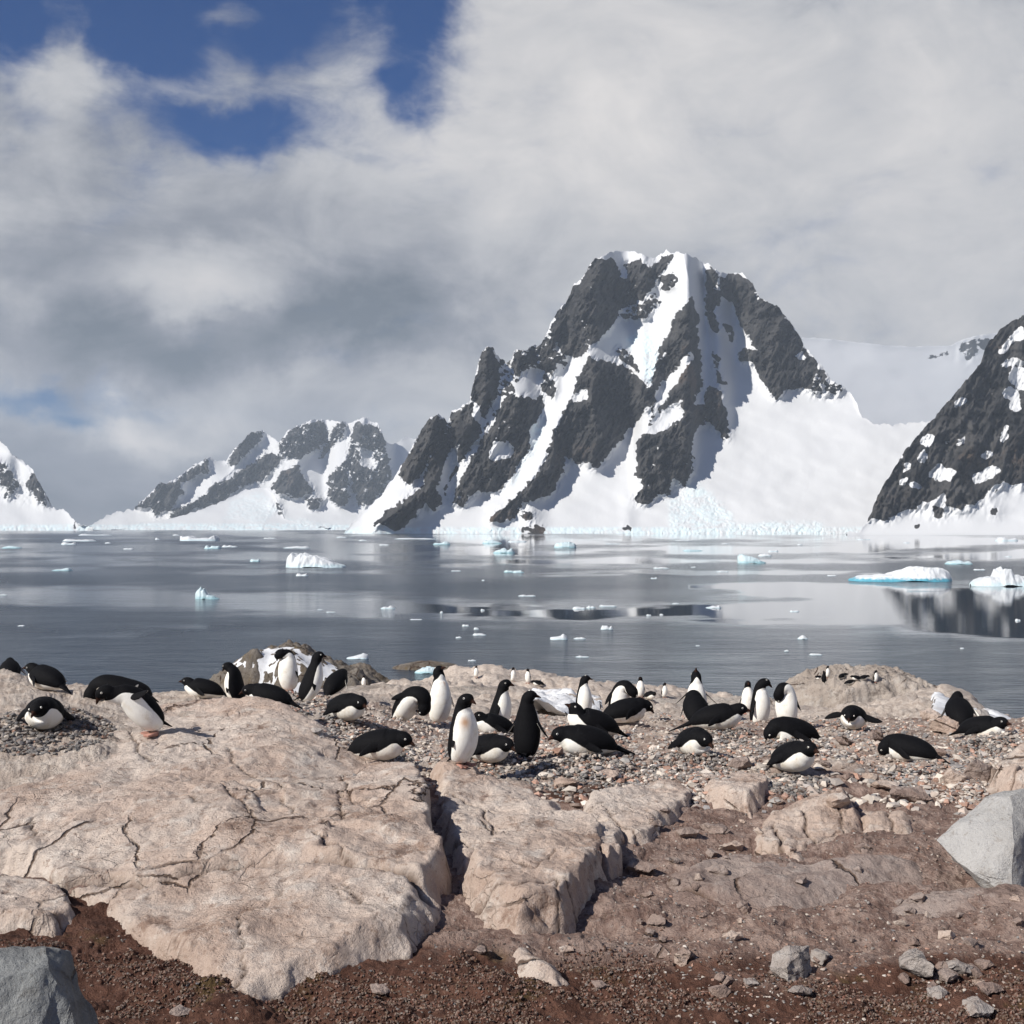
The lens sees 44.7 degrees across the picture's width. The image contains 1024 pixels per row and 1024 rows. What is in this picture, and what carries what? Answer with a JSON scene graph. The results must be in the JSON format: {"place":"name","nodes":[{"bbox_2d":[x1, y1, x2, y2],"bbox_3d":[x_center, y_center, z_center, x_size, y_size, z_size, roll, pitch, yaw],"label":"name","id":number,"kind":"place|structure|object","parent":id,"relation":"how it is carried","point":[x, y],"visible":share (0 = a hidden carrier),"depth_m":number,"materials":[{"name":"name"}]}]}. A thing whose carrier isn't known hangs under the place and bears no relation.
{"place":"outdoors","nodes":[
{"label":"outdoors","id":0,"kind":"place"},
{"bbox_2d":[0,441,99,530],"bbox_3d":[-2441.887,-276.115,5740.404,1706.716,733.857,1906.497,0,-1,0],"label":"mountain","id":1,"kind":"structure","parent":0,"point":[25,504],"depth_m":4938.26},
{"bbox_2d":[89,417,414,529],"bbox_3d":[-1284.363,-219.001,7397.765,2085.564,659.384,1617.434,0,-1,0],"label":"mountain","id":2,"kind":"structure","parent":0,"point":[326,473],"depth_m":6911.44,"materials":[{"name":"snow"}]},
{"bbox_2d":[111,488,345,529],"bbox_3d":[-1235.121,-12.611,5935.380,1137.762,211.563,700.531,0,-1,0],"label":"glacier","id":3,"kind":"object","parent":2,"relation":"on","point":[255,509],"visible":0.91,"depth_m":5713.89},
{"bbox_2d":[0,530,1023,718],"bbox_3d":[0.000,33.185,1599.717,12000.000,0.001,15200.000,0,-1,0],"label":"water","id":4,"kind":"structure","parent":0,"point":[139,612],"depth_m":221.93,"materials":[{"name":"grey liquid"}]},
{"bbox_2d":[180,535,219,540],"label":"iceberg","id":5,"kind":"object","parent":4,"relation":"on","point":[194,538],"visible":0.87,"depth_m":1255.73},
{"bbox_2d":[195,587,219,598],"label":"ice chunk","id":6,"kind":"object","parent":4,"relation":"on","point":[200,593],"visible":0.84,"depth_m":241.84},
{"bbox_2d":[286,552,345,567],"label":"iceberg","id":7,"kind":"object","parent":4,"relation":"on","point":[296,560],"visible":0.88,"depth_m":429.14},
{"bbox_2d":[393,660,455,670],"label":"islet","id":8,"kind":"object","parent":4,"relation":"on","point":[416,665],"visible":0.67,"depth_m":122.46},
{"bbox_2d":[737,554,765,562],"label":"ice chunk","id":9,"kind":"object","parent":4,"relation":"on","point":[741,558],"visible":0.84,"depth_m":480.03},
{"bbox_2d":[848,566,951,581],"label":"iceberg","id":10,"kind":"object","parent":4,"relation":"on","point":[918,573],"visible":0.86,"depth_m":319.39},
{"bbox_2d":[969,566,1023,586],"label":"iceberg","id":11,"kind":"object","parent":4,"relation":"on","point":[999,576],"visible":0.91,"depth_m":293.66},
{"bbox_2d":[0,664,1023,1023],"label":"ground","id":12,"kind":"structure","parent":0,"point":[608,912],"depth_m":6.98,"materials":[{"name":"soil"}]},
{"bbox_2d":[0,657,26,674],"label":"penguin","id":13,"kind":"object","parent":12,"relation":"on","point":[11,664],"visible":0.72,"depth_m":15.92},
{"bbox_2d":[0,874,75,937],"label":"bedrock slab","id":14,"kind":"structure","parent":12,"relation":"on","point":[37,907],"depth_m":7.10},
{"bbox_2d":[22,663,71,693],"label":"penguin","id":15,"kind":"object","parent":12,"relation":"on","point":[44,677],"visible":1,"depth_m":12.48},
{"bbox_2d":[0,946,97,1023],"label":"boulder","id":16,"kind":"object","parent":12,"relation":"on","point":[39,985],"visible":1,"depth_m":4.90,"materials":[{"name":"grey stone"}]},
{"bbox_2d":[83,674,158,701],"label":"penguin","id":17,"kind":"object","parent":12,"relation":"on","point":[95,684],"visible":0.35,"depth_m":12.28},
{"bbox_2d":[169,1004,190,1015],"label":"stone","id":18,"kind":"object","parent":12,"relation":"on","point":[179,1010],"visible":1,"depth_m":5.78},
{"bbox_2d":[179,677,226,697],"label":"penguin","id":19,"kind":"object","parent":12,"relation":"on","point":[202,688],"visible":1,"depth_m":13.50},
{"bbox_2d":[0,696,451,1001],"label":"bedrock slab","id":20,"kind":"structure","parent":12,"relation":"on","point":[257,847],"depth_m":7.84,"materials":[{"name":"stone"}]},
{"bbox_2d":[95,684,171,737],"bbox_3d":[-3.159,1.653,10.411,0.460,0.444,0.471,0,-1,17],"label":"penguin","id":21,"kind":"object","parent":20,"relation":"on","point":[140,707],"visible":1,"depth_m":10.34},
{"bbox_2d":[239,683,302,708],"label":"penguin","id":22,"kind":"object","parent":20,"relation":"on","point":[272,692],"visible":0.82,"depth_m":12.10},
{"bbox_2d":[274,649,298,692],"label":"penguin","id":23,"kind":"object","parent":12,"relation":"on","point":[288,677],"visible":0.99,"depth_m":15.69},
{"bbox_2d":[209,639,389,691],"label":"shore outcrop","id":24,"kind":"object","parent":12,"relation":"on","point":[355,674],"visible":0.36,"depth_m":96.78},
{"bbox_2d":[234,647,337,692],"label":"snow patch","id":25,"kind":"object","parent":24,"relation":"on","point":[266,660],"visible":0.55,"depth_m":96.01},
{"bbox_2d":[294,651,326,701],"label":"penguin","id":26,"kind":"object","parent":12,"relation":"on","point":[310,685],"visible":0.99,"depth_m":14.50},
{"bbox_2d":[321,668,347,695],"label":"penguin","id":27,"kind":"object","parent":12,"relation":"on","point":[336,682],"visible":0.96,"depth_m":15.46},
{"bbox_2d":[370,983,390,994],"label":"stone","id":28,"kind":"object","parent":12,"relation":"on","point":[381,989],"visible":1,"depth_m":6.11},
{"bbox_2d":[342,683,429,692],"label":"shore outcrop","id":29,"kind":"object","parent":12,"relation":"on","point":[361,688],"visible":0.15,"depth_m":42.23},
{"bbox_2d":[391,686,430,721],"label":"penguin","id":30,"kind":"object","parent":12,"relation":"on","point":[409,702],"visible":0.93,"depth_m":13.78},
{"bbox_2d":[429,665,453,723],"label":"penguin","id":31,"kind":"object","parent":12,"relation":"on","point":[441,700],"visible":0.94,"depth_m":14.49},
{"bbox_2d":[429,685,496,695],"bbox_3d":[-1.300,5.802,37.933,4.443,0.883,3.110,0,-1,0],"label":"shore outcrop","id":32,"kind":"object","parent":12,"relation":"on","point":[464,689],"visible":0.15,"depth_m":38.05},
{"bbox_2d":[472,733,515,762],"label":"penguin","id":33,"kind":"object","parent":12,"relation":"on","point":[492,748],"visible":0.88,"depth_m":10.82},
{"bbox_2d":[430,757,561,874],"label":"bedrock slab","id":34,"kind":"structure","parent":12,"relation":"on","point":[469,821],"depth_m":9.26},
{"bbox_2d":[446,693,477,768],"bbox_3d":[-0.402,1.790,10.239,0.257,0.602,0.261,0,-1,-8],"label":"penguin","id":35,"kind":"object","parent":34,"relation":"on","point":[463,739],"visible":1,"depth_m":10.15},
{"bbox_2d":[489,679,513,719],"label":"penguin","id":36,"kind":"object","parent":12,"relation":"on","point":[501,705],"visible":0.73,"depth_m":14.08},
{"bbox_2d":[0,690,1023,1023],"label":"pebbles","id":37,"kind":"object","parent":12,"relation":"on","point":[670,768],"visible":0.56,"depth_m":10.61,"materials":[{"name":"gravel"}]},
{"bbox_2d":[16,696,74,729],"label":"penguin","id":38,"kind":"object","parent":37,"relation":"on","point":[43,712],"visible":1,"depth_m":10.40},
{"bbox_2d":[222,662,244,697],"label":"penguin","id":39,"kind":"object","parent":37,"relation":"on","point":[233,684],"visible":0.82,"depth_m":13.30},
{"bbox_2d":[323,693,367,720],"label":"penguin","id":40,"kind":"object","parent":37,"relation":"on","point":[348,706],"visible":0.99,"depth_m":12.41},
{"bbox_2d":[347,728,414,760],"bbox_3d":[-1.149,1.947,10.430,0.614,0.274,0.418,0,-1,-16],"label":"penguin","id":41,"kind":"object","parent":37,"relation":"on","point":[383,744],"visible":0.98,"depth_m":10.31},
{"bbox_2d":[474,711,513,733],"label":"penguin","id":42,"kind":"object","parent":37,"relation":"on","point":[488,722],"visible":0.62,"depth_m":13.05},
{"bbox_2d":[505,690,548,760],"bbox_3d":[0.135,1.918,11.236,0.273,0.632,0.306,0,-1,-33],"label":"penguin","id":43,"kind":"object","parent":37,"relation":"on","point":[528,727],"visible":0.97,"depth_m":11.15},
{"bbox_2d":[548,724,634,755],"bbox_3d":[0.750,2.051,11.101,0.836,0.330,0.388,0,-1,-35],"label":"penguin","id":44,"kind":"object","parent":37,"relation":"on","point":[578,738],"visible":1,"depth_m":10.97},
{"bbox_2d":[565,702,628,736],"bbox_3d":[0.905,2.213,13.195,0.425,0.414,0.645,-1,-1,43],"label":"penguin","id":45,"kind":"object","parent":37,"relation":"on","point":[579,714],"visible":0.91,"depth_m":13.06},
{"bbox_2d":[667,727,713,756],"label":"penguin","id":46,"kind":"object","parent":37,"relation":"on","point":[698,741],"visible":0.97,"depth_m":10.98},
{"bbox_2d":[669,703,750,731],"bbox_3d":[2.156,2.243,13.584,0.777,0.333,0.462,0,-1,-20],"label":"penguin","id":47,"kind":"object","parent":37,"relation":"on","point":[719,716],"visible":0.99,"depth_m":13.47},
{"bbox_2d":[767,740,819,771],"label":"penguin","id":48,"kind":"object","parent":37,"relation":"on","point":[795,756],"visible":0.99,"depth_m":10.31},
{"bbox_2d":[943,768,969,786],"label":"stone","id":49,"kind":"object","parent":37,"relation":"on","point":[952,776],"visible":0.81,"depth_m":9.81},
{"bbox_2d":[0,935,1023,1023],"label":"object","id":50,"kind":"structure","parent":12,"relation":"on","point":[667,994],"depth_m":5.97,"materials":[{"name":"soil"}]},
{"bbox_2d":[459,810,606,934],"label":"bedrock slab","id":51,"kind":"structure","parent":12,"relation":"on","point":[541,873],"depth_m":7.37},
{"bbox_2d":[512,947,568,985],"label":"bedrock slab","id":52,"kind":"structure","parent":12,"relation":"on","point":[529,964],"depth_m":6.22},
{"bbox_2d":[554,777,579,786],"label":"stone","id":53,"kind":"object","parent":12,"relation":"on","point":[562,782],"visible":0.97,"depth_m":10.16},
{"bbox_2d":[532,688,602,714],"bbox_3d":[1.281,4.614,30.375,2.016,3.257,22.945,0,-1,3],"label":"snow patch","id":54,"kind":"object","parent":12,"relation":"on","point":[555,701],"visible":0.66,"depth_m":21.72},
{"bbox_2d":[575,675,594,708],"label":"penguin","id":55,"kind":"object","parent":12,"relation":"on","point":[584,699],"visible":0.78,"depth_m":16.50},
{"bbox_2d":[598,769,618,778],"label":"stone","id":56,"kind":"object","parent":12,"relation":"on","point":[609,773],"visible":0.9,"depth_m":10.42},
{"bbox_2d":[599,820,624,879],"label":"bedrock slab","id":57,"kind":"structure","parent":12,"relation":"on","point":[612,837],"depth_m":8.00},
{"bbox_2d":[605,680,637,705],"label":"penguin","id":58,"kind":"object","parent":12,"relation":"on","point":[622,689],"visible":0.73,"depth_m":15.82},
{"bbox_2d":[603,697,653,722],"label":"penguin","id":59,"kind":"object","parent":12,"relation":"on","point":[628,710],"visible":0.88,"depth_m":14.47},
{"bbox_2d":[583,779,691,845],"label":"bedrock slab","id":60,"kind":"structure","parent":12,"relation":"on","point":[629,810],"depth_m":9.16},
{"bbox_2d":[636,677,645,697],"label":"penguin","id":61,"kind":"object","parent":12,"relation":"on","point":[640,687],"visible":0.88,"depth_m":33.87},
{"bbox_2d":[625,857,658,872],"bbox_3d":[0.859,2.304,8.130,0.218,0.098,0.191,0,-1,22],"label":"stone","id":62,"kind":"object","parent":12,"relation":"on","point":[634,864],"visible":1,"depth_m":8.08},
{"bbox_2d":[646,914,665,925],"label":"stone","id":63,"kind":"object","parent":12,"relation":"on","point":[655,919],"visible":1,"depth_m":7.08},
{"bbox_2d":[651,944,668,957],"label":"stone","id":64,"kind":"object","parent":12,"relation":"on","point":[659,951],"visible":1,"depth_m":6.66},
{"bbox_2d":[653,698,683,707],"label":"shore outcrop","id":65,"kind":"object","parent":12,"relation":"on","point":[668,700],"visible":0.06,"depth_m":36.25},
{"bbox_2d":[674,953,686,966],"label":"stone","id":66,"kind":"object","parent":12,"relation":"on","point":[680,960],"visible":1,"depth_m":6.50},
{"bbox_2d":[675,946,693,959],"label":"stone","id":67,"kind":"object","parent":12,"relation":"on","point":[687,952],"visible":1,"depth_m":6.52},
{"bbox_2d":[676,827,699,837],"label":"stone","id":68,"kind":"object","parent":12,"relation":"on","point":[687,832],"visible":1,"depth_m":8.73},
{"bbox_2d":[680,690,708,720],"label":"penguin","id":69,"kind":"object","parent":12,"relation":"on","point":[694,701],"visible":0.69,"depth_m":14.79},
{"bbox_2d":[676,667,716,703],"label":"penguin","id":70,"kind":"object","parent":12,"relation":"on","point":[696,683],"visible":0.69,"depth_m":15.52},
{"bbox_2d":[699,822,729,833],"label":"stone","id":71,"kind":"object","parent":12,"relation":"on","point":[718,828],"visible":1,"depth_m":8.85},
{"bbox_2d":[708,984,730,998],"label":"stone","id":72,"kind":"object","parent":12,"relation":"on","point":[720,991],"visible":0.82,"depth_m":6.00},
{"bbox_2d":[719,840,743,850],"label":"stone","id":73,"kind":"object","parent":12,"relation":"on","point":[735,845],"visible":1,"depth_m":8.64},
{"bbox_2d":[722,930,743,939],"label":"stone","id":74,"kind":"object","parent":12,"relation":"on","point":[732,934],"visible":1,"depth_m":6.70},
{"bbox_2d":[704,770,768,828],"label":"bedrock slab","id":75,"kind":"structure","parent":12,"relation":"on","point":[741,791],"depth_m":9.61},
{"bbox_2d":[727,756,751,768],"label":"stone","id":76,"kind":"object","parent":12,"relation":"on","point":[740,762],"visible":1,"depth_m":10.69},
{"bbox_2d":[740,681,752,714],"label":"penguin","id":77,"kind":"object","parent":12,"relation":"on","point":[746,697],"visible":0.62,"depth_m":22.09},
{"bbox_2d":[707,695,800,710],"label":"shore outcrop","id":78,"kind":"object","parent":12,"relation":"on","point":[731,700],"visible":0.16,"depth_m":40.13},
{"bbox_2d":[749,678,771,721],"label":"penguin","id":79,"kind":"object","parent":12,"relation":"on","point":[760,706],"visible":0.88,"depth_m":15.28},
{"bbox_2d":[773,682,800,717],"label":"penguin","id":80,"kind":"object","parent":12,"relation":"on","point":[785,699],"visible":0.86,"depth_m":14.68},
{"bbox_2d":[770,945,811,981],"bbox_3d":[1.404,2.264,6.262,0.204,0.166,0.150,0,-1,-31],"label":"stone","id":81,"kind":"object","parent":12,"relation":"on","point":[789,963],"visible":0.96,"depth_m":6.22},
{"bbox_2d":[763,716,820,742],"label":"penguin","id":82,"kind":"object","parent":12,"relation":"on","point":[781,728],"visible":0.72,"depth_m":12.35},
{"bbox_2d":[666,853,923,913],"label":"bedrock slab","id":83,"kind":"structure","parent":12,"relation":"on","point":[758,886],"depth_m":7.71,"materials":[{"name":"stone"}]},
{"bbox_2d":[705,864,728,875],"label":"stone","id":84,"kind":"object","parent":83,"relation":"on","point":[720,869],"visible":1,"depth_m":7.84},
{"bbox_2d":[787,985,812,995],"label":"stone","id":85,"kind":"object","parent":12,"relation":"on","point":[800,990],"visible":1,"depth_m":5.99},
{"bbox_2d":[754,787,862,860],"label":"bedrock slab","id":86,"kind":"structure","parent":12,"relation":"on","point":[816,819],"depth_m":8.90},
{"bbox_2d":[825,792,849,807],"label":"stone","id":87,"kind":"object","parent":86,"relation":"on","point":[839,800],"visible":1,"depth_m":9.05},
{"bbox_2d":[810,948,829,964],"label":"stone","id":88,"kind":"object","parent":12,"relation":"on","point":[820,955],"visible":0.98,"depth_m":6.48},
{"bbox_2d":[824,705,882,728],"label":"penguin","id":89,"kind":"object","parent":12,"relation":"on","point":[854,717],"visible":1,"depth_m":13.79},
{"bbox_2d":[786,663,936,707],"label":"shore outcrop","id":90,"kind":"object","parent":12,"relation":"on","point":[832,691],"visible":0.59,"depth_m":61.64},
{"bbox_2d":[867,728,883,741],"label":"stone","id":91,"kind":"object","parent":12,"relation":"on","point":[876,734],"visible":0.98,"depth_m":12.61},
{"bbox_2d":[869,779,899,788],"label":"stone","id":92,"kind":"object","parent":12,"relation":"on","point":[883,783],"visible":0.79,"depth_m":9.99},
{"bbox_2d":[860,810,913,834],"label":"bedrock slab","id":93,"kind":"structure","parent":12,"relation":"on","point":[898,822],"depth_m":8.94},
{"bbox_2d":[890,785,932,802],"bbox_3d":[3.075,2.196,9.679,0.322,0.140,0.244,0,-1,2],"label":"stone","id":94,"kind":"object","parent":12,"relation":"on","point":[912,794],"visible":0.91,"depth_m":9.60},
{"bbox_2d":[877,733,950,763],"bbox_3d":[3.500,2.064,10.866,0.550,0.243,0.373,0,-1,1],"label":"penguin","id":95,"kind":"object","parent":12,"relation":"on","point":[903,747],"visible":0.98,"depth_m":10.79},
{"bbox_2d":[899,948,933,977],"bbox_3d":[2.015,2.257,6.214,0.163,0.126,0.154,0,-1,14],"label":"stone","id":96,"kind":"object","parent":12,"relation":"on","point":[915,962],"visible":1,"depth_m":6.17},
{"bbox_2d":[920,708,940,720],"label":"stone","id":97,"kind":"object","parent":12,"relation":"on","point":[929,714],"visible":0.88,"depth_m":16.30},
{"bbox_2d":[926,985,947,998],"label":"stone","id":98,"kind":"object","parent":12,"relation":"on","point":[938,992],"visible":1,"depth_m":5.93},
{"bbox_2d":[929,715,958,733],"bbox_3d":[4.741,2.326,13.667,0.319,0.206,0.282,0,-1,14],"label":"stone","id":99,"kind":"object","parent":12,"relation":"on","point":[945,724],"visible":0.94,"depth_m":13.56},
{"bbox_2d":[938,930,954,939],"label":"stone","id":100,"kind":"object","parent":12,"relation":"on","point":[948,934],"visible":1,"depth_m":6.78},
{"bbox_2d":[936,968,958,981],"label":"stone","id":101,"kind":"object","parent":12,"relation":"on","point":[947,975],"visible":1,"depth_m":6.13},
{"bbox_2d":[892,883,1023,917],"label":"bedrock slab","id":102,"kind":"structure","parent":12,"relation":"on","point":[937,904],"depth_m":7.30,"materials":[{"name":"stone"}]},
{"bbox_2d":[908,892,924,902],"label":"stone","id":103,"kind":"object","parent":102,"relation":"on","point":[919,896],"visible":1,"depth_m":7.35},
{"bbox_2d":[939,691,978,724],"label":"penguin","id":104,"kind":"object","parent":12,"relation":"on","point":[959,708],"visible":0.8,"depth_m":13.88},
{"bbox_2d":[931,692,1010,718],"bbox_3d":[12.097,5.664,32.153,3.438,4.849,28.589,0,-1,17],"label":"snow patch","id":105,"kind":"object","parent":12,"relation":"on","point":[939,699],"visible":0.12,"depth_m":29.51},
{"bbox_2d":[967,963,982,978],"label":"stone","id":106,"kind":"object","parent":12,"relation":"on","point":[976,971],"visible":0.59,"depth_m":6.19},
{"bbox_2d":[946,959,972,973],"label":"stone","id":107,"kind":"object","parent":106,"relation":"on","point":[957,966],"visible":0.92,"depth_m":6.18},
{"bbox_2d":[962,996,993,1016],"bbox_3d":[2.125,2.280,5.721,0.134,0.071,0.149,1,-1,-42],"label":"stone","id":108,"kind":"object","parent":12,"relation":"on","point":[976,1006],"visible":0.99,"depth_m":5.70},
{"bbox_2d":[948,715,1011,736],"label":"penguin","id":109,"kind":"object","parent":12,"relation":"on","point":[978,725],"visible":0.88,"depth_m":12.45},
{"bbox_2d":[937,788,1023,887],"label":"boulder","id":110,"kind":"object","parent":12,"relation":"on","point":[982,842],"visible":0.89,"depth_m":7.61,"materials":[{"name":"grey stone"}]},
{"bbox_2d":[974,958,994,969],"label":"stone","id":111,"kind":"object","parent":12,"relation":"on","point":[982,964],"visible":1,"depth_m":6.30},
{"bbox_2d":[975,982,1003,994],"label":"stone","id":112,"kind":"object","parent":12,"relation":"on","point":[987,988],"visible":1,"depth_m":5.90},
{"bbox_2d":[987,743,1023,792],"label":"bedrock slab","id":113,"kind":"structure","parent":12,"relation":"on","point":[1009,776],"depth_m":9.60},
{"bbox_2d":[964,759,995,781],"bbox_3d":[3.746,2.090,9.903,0.224,0.233,0.232,-1,-1,44],"label":"stone","id":114,"kind":"object","parent":113,"relation":"on","point":[977,769],"visible":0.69,"depth_m":9.87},
{"bbox_2d":[0,0,1023,525],"label":"sky","id":115,"kind":"structure","parent":0,"point":[222,222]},
{"bbox_2d":[344,249,930,533],"bbox_3d":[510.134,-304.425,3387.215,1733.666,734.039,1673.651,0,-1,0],"label":"mountain","id":116,"kind":"structure","parent":0,"point":[665,392],"depth_m":2833.32,"materials":[{"name":"snow"}]},
{"bbox_2d":[801,332,997,425],"bbox_3d":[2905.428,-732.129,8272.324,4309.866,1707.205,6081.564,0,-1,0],"label":"mountain","id":117,"kind":"structure","parent":0,"point":[890,385],"depth_m":7234.19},
{"bbox_2d":[846,315,1023,534],"bbox_3d":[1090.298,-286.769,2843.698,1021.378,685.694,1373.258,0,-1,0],"label":"mountain","id":118,"kind":"structure","parent":0,"point":[958,469],"depth_m":2247.06,"materials":[{"name":"stone"}]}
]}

